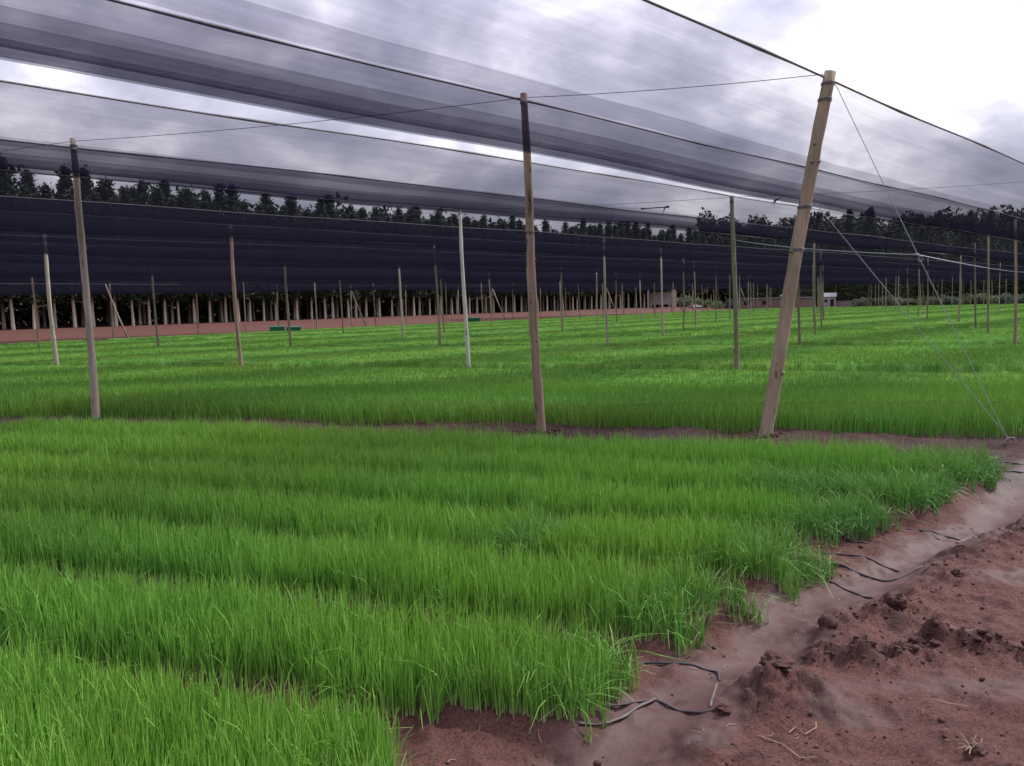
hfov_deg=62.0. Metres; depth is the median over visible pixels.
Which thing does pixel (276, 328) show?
field bin
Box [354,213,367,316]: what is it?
pine tree
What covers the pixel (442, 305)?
pole
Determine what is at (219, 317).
pine tree
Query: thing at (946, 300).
shrub
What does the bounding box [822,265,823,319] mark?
pole
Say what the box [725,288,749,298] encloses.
broadleaf tree
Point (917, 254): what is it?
rope
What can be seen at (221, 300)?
pine tree
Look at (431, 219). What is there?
pine tree
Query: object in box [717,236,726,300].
pine tree
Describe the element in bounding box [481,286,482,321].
pole
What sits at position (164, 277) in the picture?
shade net
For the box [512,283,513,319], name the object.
pole
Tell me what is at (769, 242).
broadleaf tree
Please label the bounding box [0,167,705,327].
wood
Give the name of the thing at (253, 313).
pine tree
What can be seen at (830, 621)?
soil clod
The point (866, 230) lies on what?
broadleaf tree
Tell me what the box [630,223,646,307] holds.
pine tree
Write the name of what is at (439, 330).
pole
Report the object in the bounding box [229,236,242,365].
pole
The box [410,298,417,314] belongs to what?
pine tree
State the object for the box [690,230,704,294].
pine tree
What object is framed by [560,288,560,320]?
pole
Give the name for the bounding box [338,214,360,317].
pine tree
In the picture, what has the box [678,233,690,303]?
pine tree
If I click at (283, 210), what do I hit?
pine tree
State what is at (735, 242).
pine tree
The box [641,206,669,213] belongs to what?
sprinkler rod
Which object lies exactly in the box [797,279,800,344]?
pole
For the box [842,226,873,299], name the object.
broadleaf tree
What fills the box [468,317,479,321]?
field bin
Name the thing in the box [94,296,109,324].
pine tree
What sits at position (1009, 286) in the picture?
broadleaf tree
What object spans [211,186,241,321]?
pine tree
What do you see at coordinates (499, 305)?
brace pole
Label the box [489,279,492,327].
pole
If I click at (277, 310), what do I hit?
pole
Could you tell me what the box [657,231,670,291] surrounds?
pine tree
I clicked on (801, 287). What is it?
broadleaf tree
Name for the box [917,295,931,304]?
shrub
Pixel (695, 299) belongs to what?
pole
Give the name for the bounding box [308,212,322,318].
pine tree
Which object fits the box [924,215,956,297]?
broadleaf tree
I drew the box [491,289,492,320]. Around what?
pole
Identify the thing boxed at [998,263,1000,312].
pole
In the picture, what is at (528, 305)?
pole
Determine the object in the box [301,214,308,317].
pine tree
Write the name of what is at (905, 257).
broadleaf tree
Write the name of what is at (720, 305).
shrub
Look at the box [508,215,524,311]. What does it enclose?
pine tree
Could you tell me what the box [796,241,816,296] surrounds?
broadleaf tree
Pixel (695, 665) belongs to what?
drip hose
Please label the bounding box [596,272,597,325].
pole
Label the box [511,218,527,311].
pine tree
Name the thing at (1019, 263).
broadleaf tree
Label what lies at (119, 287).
shade net
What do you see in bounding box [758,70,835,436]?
pole
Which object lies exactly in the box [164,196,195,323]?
pine tree
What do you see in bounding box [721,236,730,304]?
pine tree
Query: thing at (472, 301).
pine tree
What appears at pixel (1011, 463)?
drip hose
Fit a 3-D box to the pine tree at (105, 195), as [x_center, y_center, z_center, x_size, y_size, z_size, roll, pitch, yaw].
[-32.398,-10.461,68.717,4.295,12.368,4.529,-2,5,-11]
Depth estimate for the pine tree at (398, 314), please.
98.17 m
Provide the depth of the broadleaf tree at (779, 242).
152.26 m
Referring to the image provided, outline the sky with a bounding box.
[0,0,1023,310]
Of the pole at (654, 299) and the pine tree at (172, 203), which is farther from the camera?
the pole at (654, 299)
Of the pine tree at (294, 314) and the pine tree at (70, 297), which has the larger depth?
the pine tree at (294, 314)
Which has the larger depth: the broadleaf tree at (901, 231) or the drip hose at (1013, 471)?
the broadleaf tree at (901, 231)
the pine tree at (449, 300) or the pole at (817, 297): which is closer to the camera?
the pole at (817, 297)
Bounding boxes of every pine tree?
[0,166,27,329]
[0,297,17,329]
[16,169,52,327]
[16,180,46,328]
[24,186,60,327]
[37,181,70,327]
[52,171,93,327]
[56,178,81,326]
[68,173,109,326]
[70,298,96,325]
[93,176,118,325]
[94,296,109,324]
[96,180,132,325]
[103,193,127,324]
[115,184,148,325]
[127,185,151,324]
[132,179,164,324]
[140,299,158,323]
[151,185,181,324]
[151,195,173,322]
[151,203,181,322]
[158,181,182,323]
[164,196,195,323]
[173,188,191,322]
[179,184,209,322]
[182,197,202,322]
[185,300,205,321]
[194,200,225,322]
[200,190,213,321]
[207,298,230,320]
[208,199,232,321]
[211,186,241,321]
[222,196,231,320]
[224,188,255,321]
[232,300,245,319]
[239,199,262,320]
[239,299,262,320]
[240,212,266,319]
[252,202,275,320]
[258,192,275,319]
[260,204,267,319]
[264,204,288,320]
[276,210,288,318]
[278,205,302,319]
[283,196,300,318]
[284,195,313,319]
[295,298,302,318]
[299,206,325,318]
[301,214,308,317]
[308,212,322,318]
[313,199,337,318]
[313,298,329,317]
[319,198,349,317]
[320,299,327,317]
[327,297,343,317]
[328,210,346,317]
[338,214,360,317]
[338,299,352,316]
[344,204,358,316]
[347,210,370,317]
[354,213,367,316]
[357,205,377,316]
[357,210,368,315]
[367,206,390,316]
[367,212,386,315]
[383,215,402,315]
[383,297,399,315]
[390,214,399,315]
[393,206,412,315]
[405,205,427,315]
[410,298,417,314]
[411,206,434,315]
[420,222,433,313]
[423,216,440,314]
[425,214,442,314]
[433,209,453,314]
[443,218,461,314]
[443,220,452,313]
[443,224,455,313]
[450,211,466,313]
[460,216,467,312]
[462,214,484,313]
[467,224,480,312]
[468,218,492,313]
[478,219,487,312]
[479,214,494,312]
[484,228,501,312]
[488,222,498,302]
[496,218,504,311]
[498,219,516,312]
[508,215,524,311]
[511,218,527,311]
[523,225,526,310]
[535,229,547,310]
[540,219,555,310]
[545,227,562,310]
[556,231,572,309]
[561,221,569,309]
[567,226,581,309]
[568,296,575,309]
[571,233,584,309]
[577,221,587,308]
[581,232,593,309]
[585,224,598,308]
[586,230,589,308]
[593,224,601,308]
[594,223,609,308]
[598,223,618,308]
[611,222,622,308]
[616,222,629,307]
[624,222,634,307]
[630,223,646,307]
[634,227,651,307]
[645,224,656,291]
[651,235,660,306]
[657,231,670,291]
[664,229,677,306]
[670,227,682,291]
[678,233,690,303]
[683,229,696,305]
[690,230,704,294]
[693,235,705,298]
[699,234,709,295]
[706,235,719,303]
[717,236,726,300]
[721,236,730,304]
[729,235,737,293]
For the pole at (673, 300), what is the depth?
87.42 m
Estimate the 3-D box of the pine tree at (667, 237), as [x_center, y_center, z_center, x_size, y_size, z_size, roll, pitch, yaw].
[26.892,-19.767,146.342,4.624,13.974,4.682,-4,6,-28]
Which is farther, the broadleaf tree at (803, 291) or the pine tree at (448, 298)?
the broadleaf tree at (803, 291)
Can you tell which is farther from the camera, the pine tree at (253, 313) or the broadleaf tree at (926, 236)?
the broadleaf tree at (926, 236)
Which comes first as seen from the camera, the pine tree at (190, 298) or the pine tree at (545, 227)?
the pine tree at (190, 298)
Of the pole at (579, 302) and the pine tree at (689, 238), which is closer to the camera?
the pole at (579, 302)
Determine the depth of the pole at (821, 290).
45.02 m
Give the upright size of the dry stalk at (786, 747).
0.022 m
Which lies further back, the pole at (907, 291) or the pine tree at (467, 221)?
the pine tree at (467, 221)
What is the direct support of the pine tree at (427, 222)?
on the ground
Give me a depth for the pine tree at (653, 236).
142.23 m
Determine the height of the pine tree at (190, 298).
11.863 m
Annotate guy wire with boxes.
[815,203,1007,436]
[835,83,1006,437]
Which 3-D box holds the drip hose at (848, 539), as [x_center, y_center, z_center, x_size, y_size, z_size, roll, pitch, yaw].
[2.179,1.009,5.585,0.287,0.077,0.033,1,6,18]
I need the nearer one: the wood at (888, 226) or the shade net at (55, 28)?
the shade net at (55, 28)
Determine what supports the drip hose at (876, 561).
on the ground
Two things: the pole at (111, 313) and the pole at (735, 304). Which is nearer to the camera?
the pole at (735, 304)
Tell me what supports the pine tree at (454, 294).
on the ground
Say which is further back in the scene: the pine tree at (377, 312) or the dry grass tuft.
the pine tree at (377, 312)
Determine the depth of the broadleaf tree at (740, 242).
151.86 m
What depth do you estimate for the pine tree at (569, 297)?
126.87 m
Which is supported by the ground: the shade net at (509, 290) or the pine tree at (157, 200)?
the pine tree at (157, 200)
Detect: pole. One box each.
[31,278,39,346]
[44,253,58,364]
[70,138,99,418]
[105,284,128,337]
[109,283,113,337]
[151,275,159,346]
[196,293,198,334]
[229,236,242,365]
[243,281,246,333]
[276,292,278,325]
[284,266,291,346]
[314,282,317,329]
[339,280,343,332]
[350,290,352,326]
[351,290,366,325]
[373,285,376,325]
[398,268,403,337]
[405,290,406,324]
[433,245,440,345]
[440,278,444,331]
[445,282,446,324]
[458,209,470,368]
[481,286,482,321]
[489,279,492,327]
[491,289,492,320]
[492,289,505,319]
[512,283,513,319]
[520,92,545,430]
[526,266,529,334]
[540,288,540,318]
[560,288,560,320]
[561,267,562,330]
[578,286,579,318]
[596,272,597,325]
[602,283,603,316]
[603,255,608,345]
[615,272,616,322]
[639,280,641,319]
[654,282,655,317]
[660,257,663,335]
[673,286,673,315]
[683,258,684,329]
[694,271,696,324]
[715,272,716,320]
[729,275,730,318]
[730,195,739,369]
[739,275,740,316]
[748,281,748,314]
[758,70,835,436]
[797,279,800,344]
[812,264,813,323]
[813,241,815,334]
[817,282,817,313]
[820,250,821,327]
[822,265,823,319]
[822,274,824,317]
[895,280,895,310]
[898,276,898,312]
[907,267,907,313]
[917,268,919,316]
[926,257,928,318]
[958,254,961,321]
[961,277,961,308]
[974,243,976,327]
[986,234,989,332]
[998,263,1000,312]
[1013,219,1017,343]
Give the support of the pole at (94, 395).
on the ground
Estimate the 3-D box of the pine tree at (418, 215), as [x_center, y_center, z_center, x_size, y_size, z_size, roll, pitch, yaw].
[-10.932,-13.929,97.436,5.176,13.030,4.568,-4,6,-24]
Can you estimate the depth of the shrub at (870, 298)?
142.34 m
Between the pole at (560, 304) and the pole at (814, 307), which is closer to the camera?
the pole at (814, 307)
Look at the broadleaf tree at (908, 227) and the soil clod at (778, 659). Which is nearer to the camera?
the soil clod at (778, 659)
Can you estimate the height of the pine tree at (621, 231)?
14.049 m
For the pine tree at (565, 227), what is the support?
on the ground
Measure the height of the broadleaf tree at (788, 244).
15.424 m
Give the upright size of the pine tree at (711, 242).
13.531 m
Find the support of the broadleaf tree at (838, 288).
on the ground
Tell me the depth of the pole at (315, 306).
64.21 m
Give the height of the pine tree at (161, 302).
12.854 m
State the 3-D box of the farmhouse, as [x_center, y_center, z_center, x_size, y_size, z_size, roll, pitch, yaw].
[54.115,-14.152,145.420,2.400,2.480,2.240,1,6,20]
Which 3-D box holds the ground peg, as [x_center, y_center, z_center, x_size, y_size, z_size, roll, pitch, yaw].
[5.392,0.714,9.233,0.131,0.269,0.042,-1,5,0]
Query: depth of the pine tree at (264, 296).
80.16 m
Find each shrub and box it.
[676,295,694,306]
[691,298,711,307]
[710,300,724,308]
[723,298,742,308]
[851,297,870,306]
[863,297,877,305]
[872,296,892,305]
[884,295,903,305]
[900,296,912,305]
[909,298,923,305]
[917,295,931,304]
[925,296,944,304]
[937,294,954,304]
[948,296,964,304]
[958,293,973,304]
[968,293,985,303]
[977,293,998,303]
[998,293,1021,303]
[1013,293,1023,303]
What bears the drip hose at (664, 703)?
on the ground
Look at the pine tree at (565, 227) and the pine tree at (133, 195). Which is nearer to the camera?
the pine tree at (133, 195)
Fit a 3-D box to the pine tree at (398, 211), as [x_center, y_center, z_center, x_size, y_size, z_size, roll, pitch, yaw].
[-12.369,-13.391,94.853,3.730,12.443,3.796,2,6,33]
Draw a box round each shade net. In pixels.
[0,0,1023,239]
[0,80,1023,259]
[0,169,1023,273]
[0,228,1023,278]
[0,252,1023,280]
[0,261,973,282]
[0,275,924,283]
[0,278,877,284]
[0,282,830,294]
[466,287,782,292]
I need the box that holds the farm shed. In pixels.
[731,297,812,307]
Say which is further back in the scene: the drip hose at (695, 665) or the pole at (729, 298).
the pole at (729, 298)
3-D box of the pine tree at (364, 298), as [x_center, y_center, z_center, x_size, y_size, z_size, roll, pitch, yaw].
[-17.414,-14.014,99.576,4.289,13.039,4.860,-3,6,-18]
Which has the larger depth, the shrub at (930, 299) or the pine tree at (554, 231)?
the shrub at (930, 299)
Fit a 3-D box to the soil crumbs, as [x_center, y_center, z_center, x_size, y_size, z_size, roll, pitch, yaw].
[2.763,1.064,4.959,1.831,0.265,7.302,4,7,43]
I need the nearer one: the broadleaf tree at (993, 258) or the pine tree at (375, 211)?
the pine tree at (375, 211)
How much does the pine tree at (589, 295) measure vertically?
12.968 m
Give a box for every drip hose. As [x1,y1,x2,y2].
[578,697,656,724]
[589,699,718,713]
[630,661,720,680]
[709,683,717,706]
[773,560,874,598]
[817,551,899,571]
[817,559,925,581]
[824,531,867,543]
[903,528,939,539]
[905,529,959,540]
[997,461,1023,464]
[1002,470,1023,472]
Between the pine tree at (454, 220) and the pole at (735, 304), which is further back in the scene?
the pine tree at (454, 220)
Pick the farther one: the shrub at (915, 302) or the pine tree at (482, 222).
the shrub at (915, 302)
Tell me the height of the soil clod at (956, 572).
0.075 m
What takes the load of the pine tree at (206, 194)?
on the ground
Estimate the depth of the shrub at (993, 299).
140.79 m
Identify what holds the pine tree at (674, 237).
on the ground
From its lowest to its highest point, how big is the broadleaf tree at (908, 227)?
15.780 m
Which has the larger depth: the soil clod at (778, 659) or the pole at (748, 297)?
the pole at (748, 297)
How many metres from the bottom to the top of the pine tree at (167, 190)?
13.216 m
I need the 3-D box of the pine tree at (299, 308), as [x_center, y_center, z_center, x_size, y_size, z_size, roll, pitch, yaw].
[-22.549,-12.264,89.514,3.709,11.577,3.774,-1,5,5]
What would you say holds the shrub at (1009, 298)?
on the ground
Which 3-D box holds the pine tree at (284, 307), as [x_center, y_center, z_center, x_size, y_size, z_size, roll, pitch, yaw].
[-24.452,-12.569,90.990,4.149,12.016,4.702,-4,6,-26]
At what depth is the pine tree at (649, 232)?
139.74 m
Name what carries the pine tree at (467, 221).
on the ground
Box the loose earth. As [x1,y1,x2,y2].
[81,415,782,440]
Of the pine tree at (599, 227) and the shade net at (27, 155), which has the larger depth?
the pine tree at (599, 227)
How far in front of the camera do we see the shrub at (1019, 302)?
142.76 m
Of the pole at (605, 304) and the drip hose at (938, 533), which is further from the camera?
the pole at (605, 304)
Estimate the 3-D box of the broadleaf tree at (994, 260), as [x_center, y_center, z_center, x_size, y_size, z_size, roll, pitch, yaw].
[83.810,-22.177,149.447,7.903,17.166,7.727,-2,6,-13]
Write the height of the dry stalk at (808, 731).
0.023 m
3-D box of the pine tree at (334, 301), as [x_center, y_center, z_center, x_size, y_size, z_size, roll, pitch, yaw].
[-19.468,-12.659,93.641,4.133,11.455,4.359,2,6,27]
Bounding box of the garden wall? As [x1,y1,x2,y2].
[836,300,874,306]
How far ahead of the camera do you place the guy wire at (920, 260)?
9.33 m
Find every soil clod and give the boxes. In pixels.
[717,703,731,715]
[759,649,794,670]
[817,614,837,628]
[883,592,907,611]
[950,568,963,577]
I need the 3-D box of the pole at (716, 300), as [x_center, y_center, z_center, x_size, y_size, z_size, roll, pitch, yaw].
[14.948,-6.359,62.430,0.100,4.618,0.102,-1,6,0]
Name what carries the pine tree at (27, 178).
on the ground
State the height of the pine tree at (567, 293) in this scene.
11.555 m
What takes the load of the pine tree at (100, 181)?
on the ground
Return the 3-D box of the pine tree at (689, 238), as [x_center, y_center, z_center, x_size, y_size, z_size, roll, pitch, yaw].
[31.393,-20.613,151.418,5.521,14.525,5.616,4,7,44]
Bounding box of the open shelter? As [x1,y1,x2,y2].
[647,290,675,307]
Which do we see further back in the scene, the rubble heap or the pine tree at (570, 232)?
the rubble heap
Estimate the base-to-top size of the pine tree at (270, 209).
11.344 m
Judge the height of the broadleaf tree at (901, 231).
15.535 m
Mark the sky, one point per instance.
(956, 66)
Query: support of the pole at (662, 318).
on the ground
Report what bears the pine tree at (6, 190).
on the ground
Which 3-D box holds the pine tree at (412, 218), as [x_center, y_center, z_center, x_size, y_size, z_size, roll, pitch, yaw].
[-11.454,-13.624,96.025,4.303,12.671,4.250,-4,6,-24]
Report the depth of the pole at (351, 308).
72.16 m
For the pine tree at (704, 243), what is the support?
on the ground
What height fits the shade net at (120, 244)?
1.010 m
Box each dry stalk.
[759,735,815,757]
[789,722,816,734]
[930,697,968,706]
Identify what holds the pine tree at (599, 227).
on the ground
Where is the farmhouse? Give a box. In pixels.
[824,293,836,306]
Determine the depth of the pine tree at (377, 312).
95.70 m
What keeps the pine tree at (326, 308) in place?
on the ground
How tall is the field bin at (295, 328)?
0.530 m
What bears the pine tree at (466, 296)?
on the ground
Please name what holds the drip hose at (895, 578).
on the ground
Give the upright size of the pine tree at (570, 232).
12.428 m
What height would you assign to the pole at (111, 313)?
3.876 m
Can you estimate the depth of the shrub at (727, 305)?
142.73 m
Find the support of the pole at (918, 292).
on the ground
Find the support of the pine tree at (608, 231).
on the ground
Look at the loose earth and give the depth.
10.48 m
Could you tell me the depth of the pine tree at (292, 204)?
83.16 m
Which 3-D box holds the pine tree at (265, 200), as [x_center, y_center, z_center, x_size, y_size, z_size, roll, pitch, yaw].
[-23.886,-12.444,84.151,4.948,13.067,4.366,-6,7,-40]
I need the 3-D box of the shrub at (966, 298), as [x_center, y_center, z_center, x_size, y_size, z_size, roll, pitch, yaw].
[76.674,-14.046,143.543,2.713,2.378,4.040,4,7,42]
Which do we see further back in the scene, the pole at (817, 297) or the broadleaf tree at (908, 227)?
the broadleaf tree at (908, 227)
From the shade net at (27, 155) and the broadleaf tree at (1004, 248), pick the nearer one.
the shade net at (27, 155)
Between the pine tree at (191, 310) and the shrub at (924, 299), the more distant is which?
the shrub at (924, 299)
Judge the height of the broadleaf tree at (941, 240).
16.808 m
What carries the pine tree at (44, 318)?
on the ground
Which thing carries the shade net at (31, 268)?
attached to the pole at (739, 294)
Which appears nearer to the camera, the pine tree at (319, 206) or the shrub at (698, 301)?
the pine tree at (319, 206)
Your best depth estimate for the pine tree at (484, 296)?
110.86 m
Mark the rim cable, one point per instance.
(41, 283)
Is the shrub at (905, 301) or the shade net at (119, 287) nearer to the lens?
the shade net at (119, 287)
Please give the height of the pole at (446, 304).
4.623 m
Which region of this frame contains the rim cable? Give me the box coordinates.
[0,283,177,284]
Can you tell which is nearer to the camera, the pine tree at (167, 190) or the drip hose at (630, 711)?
the drip hose at (630, 711)
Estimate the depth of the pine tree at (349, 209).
94.92 m
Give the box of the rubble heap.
[688,304,701,307]
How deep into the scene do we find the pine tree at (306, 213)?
84.75 m
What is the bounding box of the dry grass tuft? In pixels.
[956,733,988,758]
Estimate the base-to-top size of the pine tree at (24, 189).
11.290 m
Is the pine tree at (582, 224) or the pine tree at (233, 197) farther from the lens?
the pine tree at (582, 224)
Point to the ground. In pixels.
(654, 734)
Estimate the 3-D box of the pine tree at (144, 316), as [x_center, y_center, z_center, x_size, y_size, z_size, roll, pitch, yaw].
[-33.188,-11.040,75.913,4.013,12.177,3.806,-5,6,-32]
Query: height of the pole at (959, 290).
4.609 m
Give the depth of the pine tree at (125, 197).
69.67 m
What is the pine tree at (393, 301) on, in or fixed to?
on the ground
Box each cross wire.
[51,74,823,144]
[351,182,1014,219]
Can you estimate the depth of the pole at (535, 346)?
10.36 m
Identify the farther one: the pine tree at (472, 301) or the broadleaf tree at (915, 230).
the broadleaf tree at (915, 230)
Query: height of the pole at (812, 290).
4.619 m
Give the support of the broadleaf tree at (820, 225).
on the ground
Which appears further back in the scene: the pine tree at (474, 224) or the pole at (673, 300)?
the pine tree at (474, 224)
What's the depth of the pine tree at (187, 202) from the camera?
74.19 m
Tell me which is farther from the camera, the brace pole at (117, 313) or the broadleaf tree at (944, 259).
the broadleaf tree at (944, 259)
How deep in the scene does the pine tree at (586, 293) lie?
125.33 m
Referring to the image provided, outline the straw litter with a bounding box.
[448,459,1016,761]
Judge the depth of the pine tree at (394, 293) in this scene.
93.38 m
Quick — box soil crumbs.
[440,466,1023,765]
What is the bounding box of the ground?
[0,302,1023,765]
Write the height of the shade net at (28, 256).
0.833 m
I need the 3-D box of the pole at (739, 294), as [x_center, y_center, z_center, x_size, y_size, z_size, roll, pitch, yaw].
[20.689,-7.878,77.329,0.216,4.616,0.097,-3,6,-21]
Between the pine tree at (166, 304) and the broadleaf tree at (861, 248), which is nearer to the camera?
the pine tree at (166, 304)
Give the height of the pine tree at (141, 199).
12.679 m
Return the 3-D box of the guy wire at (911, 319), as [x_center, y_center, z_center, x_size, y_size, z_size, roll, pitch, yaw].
[4.385,-0.705,9.372,2.018,2.616,0.007,0,6,16]
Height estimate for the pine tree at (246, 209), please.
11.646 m
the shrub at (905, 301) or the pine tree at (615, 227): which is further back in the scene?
the shrub at (905, 301)
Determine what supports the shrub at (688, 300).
on the ground
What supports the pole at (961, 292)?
on the ground
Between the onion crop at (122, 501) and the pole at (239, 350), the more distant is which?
the pole at (239, 350)
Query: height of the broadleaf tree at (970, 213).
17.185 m
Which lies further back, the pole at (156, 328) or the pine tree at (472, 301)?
the pine tree at (472, 301)
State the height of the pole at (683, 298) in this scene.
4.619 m
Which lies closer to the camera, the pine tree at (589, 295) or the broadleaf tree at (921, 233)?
the pine tree at (589, 295)
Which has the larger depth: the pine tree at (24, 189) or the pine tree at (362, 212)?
the pine tree at (362, 212)
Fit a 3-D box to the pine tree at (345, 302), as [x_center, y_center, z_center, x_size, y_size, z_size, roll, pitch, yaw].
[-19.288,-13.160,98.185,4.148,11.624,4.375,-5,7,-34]
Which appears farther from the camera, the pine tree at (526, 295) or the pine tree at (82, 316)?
the pine tree at (526, 295)
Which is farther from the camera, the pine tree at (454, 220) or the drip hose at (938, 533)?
the pine tree at (454, 220)
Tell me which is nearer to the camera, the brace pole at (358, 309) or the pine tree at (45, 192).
the pine tree at (45, 192)
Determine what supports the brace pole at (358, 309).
on the ground
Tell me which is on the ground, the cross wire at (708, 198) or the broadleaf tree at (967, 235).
the broadleaf tree at (967, 235)
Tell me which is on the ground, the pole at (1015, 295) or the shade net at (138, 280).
the pole at (1015, 295)
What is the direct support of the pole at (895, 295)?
on the ground
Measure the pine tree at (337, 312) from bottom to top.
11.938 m
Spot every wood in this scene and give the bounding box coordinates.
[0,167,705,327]
[698,204,1023,304]
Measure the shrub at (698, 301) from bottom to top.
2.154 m
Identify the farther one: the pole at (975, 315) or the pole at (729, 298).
the pole at (729, 298)
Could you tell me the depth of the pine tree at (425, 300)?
109.33 m
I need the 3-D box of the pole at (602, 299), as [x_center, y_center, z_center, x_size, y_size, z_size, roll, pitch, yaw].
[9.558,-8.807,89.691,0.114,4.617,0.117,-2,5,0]
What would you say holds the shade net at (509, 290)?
attached to the pole
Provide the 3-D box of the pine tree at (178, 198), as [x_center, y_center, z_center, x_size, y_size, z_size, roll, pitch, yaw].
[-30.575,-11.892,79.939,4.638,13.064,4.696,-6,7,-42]
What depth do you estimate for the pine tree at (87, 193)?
67.28 m
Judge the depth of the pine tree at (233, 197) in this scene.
77.22 m
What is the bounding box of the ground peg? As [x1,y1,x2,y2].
[1005,437,1016,443]
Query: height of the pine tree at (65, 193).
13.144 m
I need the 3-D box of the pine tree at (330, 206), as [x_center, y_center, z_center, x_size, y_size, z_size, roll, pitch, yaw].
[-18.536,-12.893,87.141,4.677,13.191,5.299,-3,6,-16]
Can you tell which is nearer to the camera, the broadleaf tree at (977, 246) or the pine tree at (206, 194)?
the pine tree at (206, 194)
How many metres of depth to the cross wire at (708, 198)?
20.78 m
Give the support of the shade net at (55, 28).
attached to the pole at (535, 346)
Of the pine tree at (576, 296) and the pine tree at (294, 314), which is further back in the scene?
the pine tree at (576, 296)
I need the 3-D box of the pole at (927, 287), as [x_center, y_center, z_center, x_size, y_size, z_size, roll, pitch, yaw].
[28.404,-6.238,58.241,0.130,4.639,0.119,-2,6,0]
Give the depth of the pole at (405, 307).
77.69 m
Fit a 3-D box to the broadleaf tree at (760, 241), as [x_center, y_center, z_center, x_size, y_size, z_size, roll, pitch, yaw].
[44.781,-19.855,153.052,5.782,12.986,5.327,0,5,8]
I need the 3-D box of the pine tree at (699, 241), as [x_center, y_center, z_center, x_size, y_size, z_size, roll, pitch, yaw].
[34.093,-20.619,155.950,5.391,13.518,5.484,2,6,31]
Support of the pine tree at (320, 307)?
on the ground
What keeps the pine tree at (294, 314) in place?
on the ground
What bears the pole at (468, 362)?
on the ground
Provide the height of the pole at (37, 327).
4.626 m
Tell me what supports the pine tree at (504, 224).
on the ground
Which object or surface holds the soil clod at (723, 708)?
on the ground
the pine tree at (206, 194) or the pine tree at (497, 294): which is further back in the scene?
the pine tree at (497, 294)
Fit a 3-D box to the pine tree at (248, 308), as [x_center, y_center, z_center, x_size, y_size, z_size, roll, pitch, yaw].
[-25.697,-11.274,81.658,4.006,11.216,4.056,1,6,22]
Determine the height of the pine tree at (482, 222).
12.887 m
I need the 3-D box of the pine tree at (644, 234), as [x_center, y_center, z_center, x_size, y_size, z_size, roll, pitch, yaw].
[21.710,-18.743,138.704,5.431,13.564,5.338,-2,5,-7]
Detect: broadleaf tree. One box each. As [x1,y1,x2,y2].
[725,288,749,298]
[726,236,756,297]
[746,236,776,297]
[749,235,759,289]
[754,236,784,298]
[770,237,783,298]
[780,225,792,294]
[780,239,812,295]
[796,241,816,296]
[806,212,839,298]
[806,215,828,299]
[824,223,851,300]
[828,209,860,300]
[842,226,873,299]
[848,215,885,298]
[850,208,892,299]
[880,217,915,297]
[889,230,917,298]
[890,217,923,298]
[896,216,926,299]
[909,220,942,297]
[911,226,929,298]
[916,210,958,304]
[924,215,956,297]
[940,225,955,293]
[942,215,986,297]
[949,215,996,296]
[951,220,961,296]
[953,210,986,303]
[969,219,1010,294]
[976,207,1012,295]
[992,213,1023,294]
[992,227,1013,294]
[1010,226,1023,294]
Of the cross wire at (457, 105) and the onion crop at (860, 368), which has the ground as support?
the onion crop at (860, 368)
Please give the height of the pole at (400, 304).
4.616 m
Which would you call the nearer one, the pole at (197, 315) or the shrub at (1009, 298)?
the pole at (197, 315)
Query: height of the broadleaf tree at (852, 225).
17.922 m
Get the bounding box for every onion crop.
[0,303,1023,438]
[0,409,1023,765]
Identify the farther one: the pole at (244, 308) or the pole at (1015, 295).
the pole at (244, 308)
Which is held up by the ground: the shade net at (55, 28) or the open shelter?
the open shelter
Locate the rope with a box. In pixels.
[736,240,1015,271]
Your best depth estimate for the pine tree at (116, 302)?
74.15 m
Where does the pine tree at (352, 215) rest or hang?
on the ground
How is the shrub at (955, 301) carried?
on the ground
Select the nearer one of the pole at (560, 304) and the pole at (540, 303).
the pole at (560, 304)
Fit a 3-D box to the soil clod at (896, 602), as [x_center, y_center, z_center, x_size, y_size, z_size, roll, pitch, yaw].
[1.928,1.101,4.275,0.116,0.105,0.120,-1,5,0]
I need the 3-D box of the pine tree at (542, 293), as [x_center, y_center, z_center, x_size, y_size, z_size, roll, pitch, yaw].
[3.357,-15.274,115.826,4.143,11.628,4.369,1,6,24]
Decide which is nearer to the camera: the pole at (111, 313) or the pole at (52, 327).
the pole at (52, 327)
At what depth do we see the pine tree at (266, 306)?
89.33 m
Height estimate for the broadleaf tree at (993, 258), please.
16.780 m
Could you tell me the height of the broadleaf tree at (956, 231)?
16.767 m
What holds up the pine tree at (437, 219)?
on the ground
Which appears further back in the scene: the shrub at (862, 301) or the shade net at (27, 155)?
the shrub at (862, 301)
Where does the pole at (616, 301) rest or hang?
on the ground
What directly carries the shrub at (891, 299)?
on the ground
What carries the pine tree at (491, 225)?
on the ground
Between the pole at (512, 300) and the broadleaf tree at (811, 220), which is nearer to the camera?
the pole at (512, 300)
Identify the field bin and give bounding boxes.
[269,326,284,330]
[286,326,300,330]
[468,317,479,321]
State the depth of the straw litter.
3.80 m
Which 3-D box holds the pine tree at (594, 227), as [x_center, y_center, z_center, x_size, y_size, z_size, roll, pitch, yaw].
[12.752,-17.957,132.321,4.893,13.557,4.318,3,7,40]
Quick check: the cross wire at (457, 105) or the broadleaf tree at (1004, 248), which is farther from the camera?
the broadleaf tree at (1004, 248)
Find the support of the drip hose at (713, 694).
on the ground
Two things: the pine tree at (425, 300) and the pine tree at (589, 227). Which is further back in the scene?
the pine tree at (589, 227)
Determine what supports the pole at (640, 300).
on the ground
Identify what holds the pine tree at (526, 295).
on the ground
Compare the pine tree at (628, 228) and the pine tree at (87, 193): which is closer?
the pine tree at (87, 193)
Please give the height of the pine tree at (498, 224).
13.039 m
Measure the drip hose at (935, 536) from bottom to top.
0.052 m
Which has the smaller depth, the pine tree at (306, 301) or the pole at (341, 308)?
the pole at (341, 308)
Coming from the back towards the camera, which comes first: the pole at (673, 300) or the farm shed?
the farm shed

